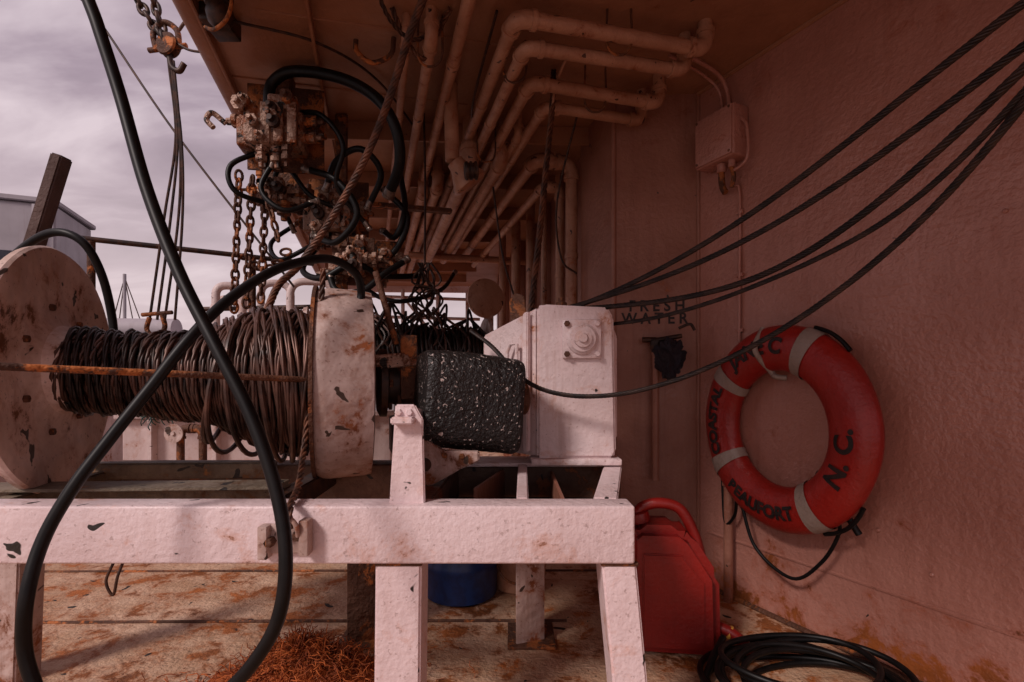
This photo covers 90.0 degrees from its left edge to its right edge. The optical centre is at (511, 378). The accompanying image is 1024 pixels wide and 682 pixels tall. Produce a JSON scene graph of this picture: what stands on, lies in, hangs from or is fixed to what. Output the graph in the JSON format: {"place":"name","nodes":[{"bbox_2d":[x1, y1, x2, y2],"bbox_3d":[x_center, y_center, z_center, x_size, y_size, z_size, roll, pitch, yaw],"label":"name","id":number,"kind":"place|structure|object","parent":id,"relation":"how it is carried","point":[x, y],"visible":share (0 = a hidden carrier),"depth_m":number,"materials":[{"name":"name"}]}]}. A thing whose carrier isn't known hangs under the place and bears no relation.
{"place":"outdoors","nodes":[
{"label":"outdoors","id":0,"kind":"place"},
{"bbox_2d":[23,152,71,245],"bbox_3d":[-1.973,-0.500,2.100,0.298,0.831,0.060,0,0,0],"label":"timber prop","id":1,"kind":"object","parent":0,"point":[50,192],"visible":0.49,"depth_m":2.08,"materials":[{"name":"brown wood"}]},
{"bbox_2d":[147,19,187,73],"bbox_3d":[-1.319,-1.317,1.997,0.204,0.256,0.045,0,0,8],"label":"pulley block","id":2,"kind":"object","parent":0,"point":[168,47],"depth_m":1.99,"materials":[{"name":"metal"}]},
{"bbox_2d":[134,0,161,35],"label":"boom chain","id":3,"kind":"object","parent":2,"relation":"attached to","point":[140,4],"visible":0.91,"depth_m":1.99,"materials":[{"name":"metal"}]},
{"bbox_2d":[148,63,175,317],"bbox_3d":[-1.372,-0.735,2.006,0.128,1.011,0.017,0,0,10],"label":"halyard line","id":4,"kind":"object","parent":2,"relation":"hanging from","point":[164,215],"visible":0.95,"depth_m":2.00,"materials":[{"name":"fabric"}]},
{"bbox_2d":[141,310,172,333],"bbox_3d":[-1.400,-0.209,2.020,0.121,0.117,0.018,0,0,0],"label":"rigging shackle","id":5,"kind":"object","parent":4,"relation":"attached to","point":[149,320],"visible":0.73,"depth_m":2.01,"materials":[{"name":"metal"}]},
{"bbox_2d":[156,69,178,319],"bbox_3d":[-1.353,-0.735,2.007,0.106,1.011,0.015,0,0,12],"label":"halyard line","id":6,"kind":"object","parent":2,"relation":"hanging from","point":[170,221],"visible":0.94,"depth_m":2.00,"materials":[{"name":"fabric"}]},
{"bbox_2d":[164,60,181,319],"bbox_3d":[-1.333,-0.735,2.006,0.089,1.011,0.016,0,0,15],"label":"halyard line","id":7,"kind":"object","parent":2,"relation":"hanging from","point":[178,214],"visible":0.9,"depth_m":2.00,"materials":[{"name":"fabric"}]},
{"bbox_2d":[171,70,184,319],"bbox_3d":[-1.308,-0.735,2.009,0.058,1.011,0.032,0,0,0],"label":"halyard line","id":8,"kind":"object","parent":2,"relation":"hanging from","point":[182,214],"visible":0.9,"depth_m":2.00,"materials":[{"name":"fabric"}]},
{"bbox_2d":[106,29,294,286],"bbox_3d":[-1.418,-1.032,2.200,0.970,1.284,0.010,0,0,0],"label":"stay wire","id":9,"kind":"object","parent":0,"point":[184,145],"visible":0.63,"depth_m":2.20,"materials":[{"name":"metal"}]},
{"bbox_2d":[0,0,496,329],"label":"sky","id":10,"kind":"structure","parent":0,"point":[56,95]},
{"bbox_2d":[21,451,907,681],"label":"deck","id":11,"kind":"structure","parent":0,"point":[150,622],"depth_m":1.84,"materials":[{"name":"paint"}]},
{"bbox_2d":[0,415,122,481],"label":"bulwark","id":12,"kind":"object","parent":11,"relation":"on","point":[115,452],"depth_m":4.68,"materials":[{"name":"white paint"}]},
{"bbox_2d":[164,424,206,459],"bbox_3d":[-1.732,0.565,2.728,0.196,0.650,0.096,0,0,0],"label":"deck valve","id":13,"kind":"object","parent":11,"relation":"on","point":[175,433],"visible":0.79,"depth_m":2.73,"materials":[{"name":"metal"}]},
{"bbox_2d":[81,235,313,308],"bbox_3d":[-1.311,-0.134,2.199,0.863,0.849,0.030,0,0,-27],"label":"hand rail","id":14,"kind":"object","parent":11,"relation":"on","point":[91,272],"visible":0.38,"depth_m":2.10,"materials":[{"name":"metal"}]},
{"bbox_2d":[114,410,478,459],"bbox_3d":[-1.258,0.547,3.375,2.158,0.685,0.537,0,0,-11],"label":"hatch coaming","id":15,"kind":"object","parent":11,"relation":"on","point":[142,442],"visible":0.06,"depth_m":3.00,"materials":[{"name":"white paint"}]},
{"bbox_2d":[204,278,372,431],"bbox_3d":[-1.359,-0.156,3.000,1.049,0.892,0.339,0,0,-11],"label":"pipe rack","id":16,"kind":"object","parent":15,"relation":"on","point":[218,288],"visible":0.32,"depth_m":2.99,"materials":[{"name":"metal"}]},
{"bbox_2d":[141,620,477,681],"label":"twine heap","id":17,"kind":"object","parent":11,"relation":"on","point":[296,656],"visible":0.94,"depth_m":1.44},
{"bbox_2d":[0,404,646,681],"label":"winch frame","id":18,"kind":"object","parent":11,"relation":"on","point":[387,532],"visible":0.87,"depth_m":1.11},
{"bbox_2d":[10,228,117,329],"bbox_3d":[-1.709,-0.282,1.849,0.508,0.489,0.138,0,0,0],"label":"hydraulic hose","id":19,"kind":"object","parent":18,"relation":"attached to","point":[80,240],"visible":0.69,"depth_m":1.82,"materials":[{"name":"rubber"}]},
{"bbox_2d":[0,362,307,381],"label":"drum guard rod","id":20,"kind":"object","parent":18,"relation":"attached to","point":[89,370],"visible":0.85,"depth_m":1.12,"materials":[{"name":"metal"}]},
{"bbox_2d":[0,460,335,498],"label":"drum cradle","id":21,"kind":"object","parent":18,"relation":"on","point":[104,480],"visible":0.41,"depth_m":1.34,"materials":[{"name":"paint"}]},
{"bbox_2d":[0,245,375,493],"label":"winch drum","id":22,"kind":"object","parent":18,"relation":"attached to","point":[52,425],"visible":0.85,"depth_m":1.37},
{"bbox_2d":[14,254,364,681],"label":"hydraulic hose","id":23,"kind":"object","parent":18,"relation":"attached to","point":[26,661],"visible":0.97,"depth_m":0.98,"materials":[{"name":"rubber"}]},
{"bbox_2d":[81,0,292,681],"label":"hydraulic hose","id":24,"kind":"object","parent":23,"relation":"attached to","point":[264,646],"visible":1,"depth_m":0.91,"materials":[{"name":"rubber"}]},
{"bbox_2d":[257,517,312,559],"bbox_3d":[-0.479,0.333,1.077,0.106,0.095,0.045,0,0,0],"label":"beam clamp","id":25,"kind":"object","parent":18,"relation":"attached to","point":[302,538],"visible":0.62,"depth_m":1.07,"materials":[{"name":"metal"}]},
{"bbox_2d":[287,268,325,528],"bbox_3d":[-0.515,0.003,1.250,0.051,0.627,0.415,0,0,-11],"label":"tie rope","id":26,"kind":"object","parent":18,"relation":"attached to","point":[291,502],"visible":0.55,"depth_m":1.33,"materials":[{"name":"fabric"}]},
{"bbox_2d":[373,271,416,452],"bbox_3d":[-0.287,-0.046,1.683,0.360,0.582,0.221,0,0,-9],"label":"drive coupling","id":27,"kind":"object","parent":18,"relation":"attached to","point":[395,378],"visible":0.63,"depth_m":1.59,"materials":[{"name":"metal"}]},
{"bbox_2d":[413,350,530,485],"bbox_3d":[-0.123,0.102,1.481,0.359,0.364,0.327,0,0,-18],"label":"brake motor","id":28,"kind":"object","parent":18,"relation":"on","point":[470,404],"visible":0.98,"depth_m":1.37,"materials":[{"name":"black paint"}]},
{"bbox_2d":[484,293,621,464],"bbox_3d":[0.126,-0.007,1.724,0.493,0.554,0.311,0,0,18],"label":"gearbox","id":29,"kind":"object","parent":18,"relation":"on","point":[560,346],"visible":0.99,"depth_m":1.60,"materials":[{"name":"white paint"}]},
{"bbox_2d":[567,41,1023,305],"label":"trawl cable","id":30,"kind":"object","parent":29,"relation":"attached to","point":[989,72],"visible":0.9,"depth_m":1.07,"materials":[{"name":"metal"}]},
{"bbox_2d":[576,0,1023,305],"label":"trawl cable","id":31,"kind":"object","parent":29,"relation":"attached to","point":[988,30],"visible":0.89,"depth_m":1.08,"materials":[{"name":"metal"}]},
{"bbox_2d":[587,62,1023,308],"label":"trawl cable","id":32,"kind":"object","parent":29,"relation":"attached to","point":[989,101],"visible":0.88,"depth_m":1.03,"materials":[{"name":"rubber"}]},
{"bbox_2d":[613,86,1023,325],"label":"trawl cable","id":33,"kind":"object","parent":29,"relation":"attached to","point":[991,127],"visible":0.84,"depth_m":1.02,"materials":[{"name":"metal"}]},
{"bbox_2d":[372,289,479,327],"bbox_3d":[-1.345,-0.085,6.104,1.953,1.950,0.083,0,0,-13],"label":"stern rail","id":34,"kind":"object","parent":11,"relation":"on","point":[402,296],"visible":0.18,"depth_m":6.18,"materials":[{"name":"metal"}]},
{"bbox_2d":[428,564,496,606],"bbox_3d":[-0.210,0.720,2.120,0.310,0.340,0.310,0,0,0],"label":"blue drum","id":35,"kind":"object","parent":11,"relation":"on","point":[458,585],"visible":0.32,"depth_m":1.99,"materials":[{"name":"plastic"}]},
{"bbox_2d":[496,564,545,594],"bbox_3d":[0.030,0.770,2.183,0.264,0.240,0.298,0,0,0],"label":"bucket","id":36,"kind":"object","parent":11,"relation":"on","point":[506,578],"visible":0.24,"depth_m":2.10,"materials":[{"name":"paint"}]},
{"bbox_2d":[497,94,695,528],"bbox_3d":[0.265,-0.172,4.450,0.484,2.136,4.594,0,0,-10],"label":"deckhouse bulkhead","id":37,"kind":"object","parent":11,"relation":"on","point":[636,201],"visible":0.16,"depth_m":2.25,"materials":[{"name":"beige paint"}]},
{"bbox_2d":[408,251,525,264],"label":"overhead pipe","id":38,"kind":"object","parent":37,"relation":"attached to","point":[458,257],"visible":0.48,"depth_m":4.29,"materials":[{"name":"metal"}]},
{"bbox_2d":[467,278,503,328],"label":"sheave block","id":39,"kind":"structure","parent":37,"relation":"attached to","point":[485,298],"depth_m":3.25,"materials":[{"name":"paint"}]},
{"bbox_2d":[471,181,564,301],"bbox_3d":[-0.087,-0.241,3.726,0.154,1.662,2.040,0,0,-18],"label":"overhead pipe","id":40,"kind":"object","parent":37,"relation":"attached to","point":[533,198],"visible":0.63,"depth_m":2.79,"materials":[{"name":"metal"}]},
{"bbox_2d":[461,153,578,304],"bbox_3d":[-0.159,-0.281,3.635,0.269,1.741,2.253,0,0,-20],"label":"overhead pipe","id":41,"kind":"object","parent":37,"relation":"attached to","point":[532,164],"visible":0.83,"depth_m":2.63,"materials":[{"name":"metal"}]},
{"bbox_2d":[555,117,577,274],"bbox_3d":[0.273,-0.869,2.454,0.120,0.686,0.317,0,0,0],"label":"loose wiring","id":42,"kind":"object","parent":37,"relation":"attached to","point":[561,177],"visible":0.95,"depth_m":2.48,"materials":[{"name":"rubber"}]},
{"bbox_2d":[622,300,687,323],"bbox_3d":[0.625,-0.290,2.242,0.288,0.106,0.001,0,0,5],"label":"painted label","id":43,"kind":"object","parent":37,"relation":"attached to","point":[659,313],"visible":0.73,"depth_m":2.24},
{"bbox_2d":[642,323,695,480],"bbox_3d":[0.674,0.105,2.201,0.220,0.671,0.101,0,0,20],"label":"fresh water tap","id":44,"kind":"object","parent":37,"relation":"attached to","point":[653,341],"visible":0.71,"depth_m":2.19,"materials":[{"name":"beige paint"}]},
{"bbox_2d":[652,336,686,379],"bbox_3d":[0.665,-0.075,2.157,0.152,0.204,0.088,0,0,0],"label":"cloth rag","id":45,"kind":"object","parent":44,"relation":"attached to","point":[670,356],"visible":0.98,"depth_m":2.13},
{"bbox_2d":[634,497,752,654],"bbox_3d":[0.578,0.639,1.689,0.398,0.484,0.177,0,0,7],"label":"fuel can","id":46,"kind":"object","parent":11,"relation":"on","point":[678,590],"visible":0.82,"depth_m":1.61,"materials":[{"name":"red plastic"}]},
{"bbox_2d":[697,632,919,681],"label":"hose coil","id":47,"kind":"object","parent":11,"relation":"on","point":[760,646],"visible":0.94,"depth_m":1.54,"materials":[{"name":"rubber"}]},
{"bbox_2d":[696,0,1023,681],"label":"side bulkhead","id":48,"kind":"object","parent":11,"relation":"on","point":[921,577],"visible":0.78,"depth_m":1.55,"materials":[{"name":"beige paint"}]},
{"bbox_2d":[668,54,743,343],"bbox_3d":[0.750,-0.623,2.002,0.318,1.226,0.104,0,0,-24],"label":"electrical conduit","id":49,"kind":"object","parent":48,"relation":"attached to","point":[739,274],"visible":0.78,"depth_m":2.03,"materials":[{"name":"metal"}]},
{"bbox_2d":[695,102,749,194],"bbox_3d":[0.848,-0.900,2.046,0.098,0.326,0.227,0,0,-27],"label":"junction box","id":50,"kind":"object","parent":48,"relation":"attached to","point":[722,139],"visible":1,"depth_m":2.01,"materials":[{"name":"beige paint"}]},
{"bbox_2d":[722,482,732,602],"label":"wall drain pipe","id":51,"kind":"object","parent":48,"relation":"attached to","point":[728,552],"depth_m":2.03,"materials":[{"name":"metal"}]},
{"bbox_2d":[706,325,884,580],"bbox_3d":[0.945,0.255,1.809,0.150,0.882,0.733,0,0,-22],"label":"lifebuoy","id":52,"kind":"object","parent":48,"relation":"attached to","point":[833,492],"visible":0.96,"depth_m":1.64,"materials":[{"name":"red plastic"}]},
{"bbox_2d":[172,0,838,292],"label":"overhead deck","id":53,"kind":"structure","parent":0,"point":[745,30],"depth_m":1.99,"materials":[{"name":"beige paint"}]},
{"bbox_2d":[199,0,240,41],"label":"bulkhead lamp","id":54,"kind":"object","parent":53,"relation":"attached to","point":[217,18],"visible":1,"depth_m":1.61,"materials":[{"name":"metal"}]},
{"bbox_2d":[225,83,326,174],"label":"hydraulic valve block","id":55,"kind":"structure","parent":53,"relation":"hanging from","point":[282,132],"depth_m":1.98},
{"bbox_2d":[234,20,412,124],"bbox_3d":[-0.631,-1.205,2.079,0.174,0.040,0.906,0,0,34],"label":"loose wiring","id":56,"kind":"object","parent":53,"relation":"attached to","point":[317,43],"visible":0.78,"depth_m":1.85,"materials":[{"name":"rubber"}]},
{"bbox_2d":[204,78,451,236],"bbox_3d":[-0.809,-0.874,2.349,1.071,0.732,0.332,0,0,-37],"label":"valve bracket","id":57,"kind":"object","parent":53,"relation":"attached to","point":[341,122],"visible":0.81,"depth_m":2.39,"materials":[{"name":"metal"}]},
{"bbox_2d":[294,179,373,250],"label":"hydraulic valve block","id":58,"kind":"structure","parent":57,"relation":"attached to","point":[313,218],"depth_m":2.25,"materials":[{"name":"metal"}]},
{"bbox_2d":[242,170,307,221],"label":"hydraulic valve block","id":59,"kind":"structure","parent":58,"relation":"attached to","point":[285,190],"depth_m":2.18,"materials":[{"name":"metal"}]},
{"bbox_2d":[229,169,243,313],"bbox_3d":[-1.130,-0.560,2.100,0.052,0.597,0.037,0,0,0],"label":"hanging chain","id":60,"kind":"object","parent":59,"relation":"hanging from","point":[237,216],"visible":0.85,"depth_m":2.09,"materials":[{"name":"metal"}]},
{"bbox_2d":[241,174,256,308],"bbox_3d":[-1.077,-0.560,2.100,0.057,0.557,0.035,0,0,0],"label":"hanging chain","id":61,"kind":"object","parent":59,"relation":"hanging from","point":[249,242],"visible":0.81,"depth_m":2.09,"materials":[{"name":"metal"}]},
{"bbox_2d":[256,184,268,304],"bbox_3d":[-1.021,-0.550,2.100,0.057,0.497,0.038,0,0,0],"label":"hanging chain","id":62,"kind":"object","parent":59,"relation":"hanging from","point":[262,259],"visible":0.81,"depth_m":2.09,"materials":[{"name":"metal"}]},
{"bbox_2d":[268,223,332,260],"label":"control hose","id":63,"kind":"object","parent":58,"relation":"attached to","point":[273,240],"visible":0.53,"depth_m":2.23,"materials":[{"name":"rubber"}]},
{"bbox_2d":[273,172,334,233],"bbox_3d":[-0.890,-0.775,2.193,0.278,0.254,0.151,0,0,24],"label":"control hose","id":64,"kind":"object","parent":58,"relation":"attached to","point":[304,189],"visible":0.53,"depth_m":2.16,"materials":[{"name":"rubber"}]},
{"bbox_2d":[322,145,383,210],"bbox_3d":[-0.677,-0.835,2.173,0.281,0.239,0.125,0,0,21],"label":"control hose","id":65,"kind":"object","parent":58,"relation":"attached to","point":[377,186],"visible":0.83,"depth_m":2.15,"materials":[{"name":"rubber"}]},
{"bbox_2d":[300,246,425,281],"bbox_3d":[-0.642,-0.511,2.226,0.540,0.228,0.273,0,0,-13],"label":"control hose","id":66,"kind":"object","parent":58,"relation":"attached to","point":[333,272],"visible":0.39,"depth_m":2.14,"materials":[{"name":"rubber"}]},
{"bbox_2d":[263,65,405,200],"bbox_3d":[-0.694,-0.967,2.024,0.563,0.482,0.198,0,0,0],"label":"hydraulic hose","id":67,"kind":"object","parent":57,"relation":"attached to","point":[276,79],"visible":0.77,"depth_m":1.95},
{"bbox_2d":[225,151,274,206],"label":"control hose","id":68,"kind":"object","parent":67,"relation":"attached to","point":[231,165],"visible":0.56,"depth_m":2.01,"materials":[{"name":"rubber"}]},
{"bbox_2d":[258,162,319,212],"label":"control hose","id":69,"kind":"object","parent":67,"relation":"attached to","point":[263,179],"visible":0.94,"depth_m":1.98,"materials":[{"name":"rubber"}]},
{"bbox_2d":[301,164,359,245],"bbox_3d":[-0.759,-0.712,2.089,0.300,0.331,0.117,0,0,34],"label":"control hose","id":70,"kind":"object","parent":67,"relation":"attached to","point":[346,233],"visible":0.84,"depth_m":2.06,"materials":[{"name":"rubber"}]},
{"bbox_2d":[300,109,371,230],"bbox_3d":[-0.730,-0.845,2.043,0.342,0.456,0.148,0,0,-18],"label":"control hose","id":71,"kind":"object","parent":67,"relation":"attached to","point":[335,129],"visible":0.73,"depth_m":2.01,"materials":[{"name":"rubber"}]},
{"bbox_2d":[366,241,408,287],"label":"hydraulic valve block","id":72,"kind":"structure","parent":57,"relation":"attached to","point":[383,248],"depth_m":2.21,"materials":[{"name":"metal"}]},
{"bbox_2d":[316,235,383,289],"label":"hydraulic valve block","id":73,"kind":"structure","parent":72,"relation":"attached to","point":[353,251],"depth_m":2.12,"materials":[{"name":"metal"}]},
{"bbox_2d":[326,255,410,291],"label":"control hose","id":74,"kind":"object","parent":73,"relation":"attached to","point":[405,260],"visible":0.68,"depth_m":2.08,"materials":[{"name":"rubber"}]},
{"bbox_2d":[379,174,407,239],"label":"control hose","id":75,"kind":"object","parent":72,"relation":"attached to","point":[396,234],"visible":0.63,"depth_m":2.20,"materials":[{"name":"rubber"}]},
{"bbox_2d":[380,186,409,257],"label":"control hose","id":76,"kind":"object","parent":72,"relation":"attached to","point":[398,203],"visible":0.41,"depth_m":2.19,"materials":[{"name":"rubber"}]},
{"bbox_2d":[364,269,457,303],"bbox_3d":[-0.428,-0.446,2.410,0.221,0.255,0.628,0,0,42],"label":"control hose","id":77,"kind":"object","parent":72,"relation":"attached to","point":[419,298],"visible":0.56,"depth_m":2.26,"materials":[{"name":"rubber"}]},
{"bbox_2d":[264,0,427,308],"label":"rusty hoist cable","id":78,"kind":"object","parent":53,"relation":"hanging from","point":[281,281],"visible":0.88,"depth_m":1.65,"materials":[{"name":"metal"}]},
{"bbox_2d":[353,36,395,65],"bbox_3d":[-0.496,-1.181,1.850,0.156,0.100,0.018,0,0,0],"label":"ceiling hook","id":79,"kind":"object","parent":53,"relation":"attached to","point":[379,61],"visible":1,"depth_m":1.84,"materials":[{"name":"metal"}]},
{"bbox_2d":[385,12,411,240],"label":"overhead pipe","id":80,"kind":"object","parent":53,"relation":"attached to","point":[406,19],"visible":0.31,"depth_m":2.05,"materials":[{"name":"metal"}]},
{"bbox_2d":[399,165,428,273],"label":"overhead pipe","id":81,"kind":"object","parent":53,"relation":"attached to","point":[415,220],"visible":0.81,"depth_m":3.42,"materials":[{"name":"metal"}]},
{"bbox_2d":[395,5,438,241],"bbox_3d":[-0.736,-1.182,3.447,0.053,0.136,3.631,0,0,-15],"label":"overhead pipe","id":82,"kind":"object","parent":53,"relation":"attached to","point":[430,42],"visible":0.77,"depth_m":1.97,"materials":[{"name":"metal"}]},
{"bbox_2d":[389,6,451,61],"bbox_3d":[-0.303,-1.175,1.755,0.209,0.123,0.123,0,0,0],"label":"hanging rope loop","id":83,"kind":"object","parent":53,"relation":"hanging from","point":[443,20],"visible":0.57,"depth_m":1.73,"materials":[{"name":"fabric"}]},
{"bbox_2d":[406,157,443,272],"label":"overhead pipe","id":84,"kind":"object","parent":53,"relation":"attached to","point":[436,187],"visible":0.95,"depth_m":3.01,"materials":[{"name":"metal"}]},
{"bbox_2d":[408,113,443,322],"bbox_3d":[-0.400,-0.741,2.351,0.168,0.979,0.068,0,0,0],"label":"hanging cord bundle","id":85,"kind":"object","parent":53,"relation":"hanging from","point":[430,288],"visible":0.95,"depth_m":2.35,"materials":[{"name":"fabric"}]},
{"bbox_2d":[405,0,475,246],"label":"overhead pipe","id":86,"kind":"object","parent":53,"relation":"attached to","point":[465,13],"visible":0.7,"depth_m":1.93,"materials":[{"name":"metal"}]},
{"bbox_2d":[418,115,479,273],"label":"overhead pipe","id":87,"kind":"object","parent":53,"relation":"attached to","point":[468,149],"visible":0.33,"depth_m":2.91,"materials":[{"name":"metal"}]},
{"bbox_2d":[444,82,484,195],"bbox_3d":[-0.171,-1.008,2.135,0.166,0.466,0.218,0,0,-39],"label":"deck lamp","id":88,"kind":"object","parent":53,"relation":"hanging from","point":[466,176],"visible":0.92,"depth_m":2.13,"materials":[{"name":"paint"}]},
{"bbox_2d":[440,121,509,263],"bbox_3d":[-0.332,-1.135,3.543,0.079,0.230,2.239,0,0,-15],"label":"overhead pipe","id":89,"kind":"object","parent":53,"relation":"attached to","point":[498,165],"visible":0.81,"depth_m":2.84,"materials":[{"name":"metal"}]},
{"bbox_2d":[471,10,497,117],"bbox_3d":[-0.270,-1.150,2.751,0.049,0.150,2.149,0,0,-11],"label":"loose wiring","id":90,"kind":"object","parent":53,"relation":"attached to","point":[485,53],"visible":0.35,"depth_m":1.88,"materials":[{"name":"rubber"}]},
{"bbox_2d":[499,235,505,327],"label":"riser pipe","id":91,"kind":"object","parent":53,"relation":"attached to","point":[502,285],"depth_m":4.28,"materials":[{"name":"metal"}]},
{"bbox_2d":[507,112,523,159],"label":"overhead pipe","id":92,"kind":"object","parent":53,"relation":"attached to","point":[518,127],"visible":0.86,"depth_m":2.35,"materials":[{"name":"metal"}]},
{"bbox_2d":[511,221,520,455],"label":"riser pipe","id":93,"kind":"object","parent":53,"relation":"attached to","point":[516,257],"visible":0.24,"depth_m":3.87,"materials":[{"name":"metal"}]},
{"bbox_2d":[526,203,534,455],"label":"riser pipe","id":94,"kind":"object","parent":53,"relation":"attached to","point":[530,231],"visible":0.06,"depth_m":3.58,"materials":[{"name":"metal"}]},
{"bbox_2d":[528,69,556,311],"bbox_3d":[0.119,-0.724,1.930,0.037,1.030,0.300,0,0,23],"label":"drop cable","id":95,"kind":"object","parent":53,"relation":"hanging from","point":[539,234],"visible":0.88,"depth_m":1.92,"materials":[{"name":"metal"}]},
{"bbox_2d":[541,194,546,304],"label":"riser pipe","id":96,"kind":"object","parent":53,"relation":"attached to","point":[544,271],"depth_m":3.18,"materials":[{"name":"metal"}]},
{"bbox_2d":[452,88,647,253],"bbox_3d":[-0.183,-1.165,3.302,0.486,0.169,2.665,0,0,-25],"label":"overhead pipe","id":97,"kind":"object","parent":53,"relation":"attached to","point":[629,119],"visible":0.8,"depth_m":2.18,"materials":[{"name":"metal"}]},
{"bbox_2d":[440,74,666,250],"bbox_3d":[-0.229,-1.169,3.109,0.592,0.162,2.637,0,0,-28],"label":"overhead pipe","id":98,"kind":"object","parent":53,"relation":"attached to","point":[528,87],"visible":0.98,"depth_m":2.05,"materials":[{"name":"metal"}]},
{"bbox_2d":[417,8,714,262],"bbox_3d":[-0.404,-1.182,3.234,0.718,0.137,3.616,0,0,-26],"label":"overhead pipe","id":99,"kind":"object","parent":53,"relation":"attached to","point":[515,23],"visible":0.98,"depth_m":1.73,"materials":[{"name":"metal"}]},
{"bbox_2d":[478,31,692,156],"bbox_3d":[-0.322,-1.165,3.137,0.629,0.169,3.202,0,0,-26],"label":"overhead pipe","id":100,"kind":"object","parent":53,"relation":"attached to","point":[525,51],"visible":0.85,"depth_m":1.79,"materials":[{"name":"metal"}]},
{"label":"water","id":101,"kind":"structure","parent":0,"visible":0},
{"bbox_2d":[0,193,95,273],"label":"fishing vessel deckhouse","id":102,"kind":"object","parent":101,"relation":"on","point":[15,213],"visible":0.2,"depth_m":11.80,"materials":[{"name":"grey paint"}]},
{"bbox_2d":[115,274,139,317],"bbox_3d":[-22.404,-1.985,31.955,8.341,8.250,4.090,0,0,0],"label":"sailing boat","id":103,"kind":"object","parent":101,"relation":"on","point":[124,287],"visible":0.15,"depth_m":29.97,"materials":[{"name":"grey metal"}]},
{"bbox_2d":[107,318,182,333],"bbox_3d":[-6.100,0.600,9.313,3.588,3.080,2.965,0,0,0],"label":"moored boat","id":104,"kind":"object","parent":101,"relation":"on","point":[126,324],"visible":0.06,"depth_m":7.92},
{"bbox_3d":[-0.925,0.235,2.922,0.465,1.310,0.287,0,0,0],"label":"capstan head","id":105,"kind":"object","parent":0,"visible":0},
{"bbox_2d":[373,303,493,356],"bbox_3d":[-0.507,-0.168,2.831,0.769,0.496,0.420,0,0,-15],"label":"wire drum","id":106,"kind":"object","parent":105,"relation":"attached to","point":[459,336],"visible":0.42,"depth_m":2.73,"materials":[{"name":"metal"}]},
{"bbox_2d":[469,95,1023,398],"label":"trawl cable","id":107,"kind":"object","parent":106,"relation":"attached to","point":[1011,118],"visible":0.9,"depth_m":1.09,"materials":[{"name":"rubber"}]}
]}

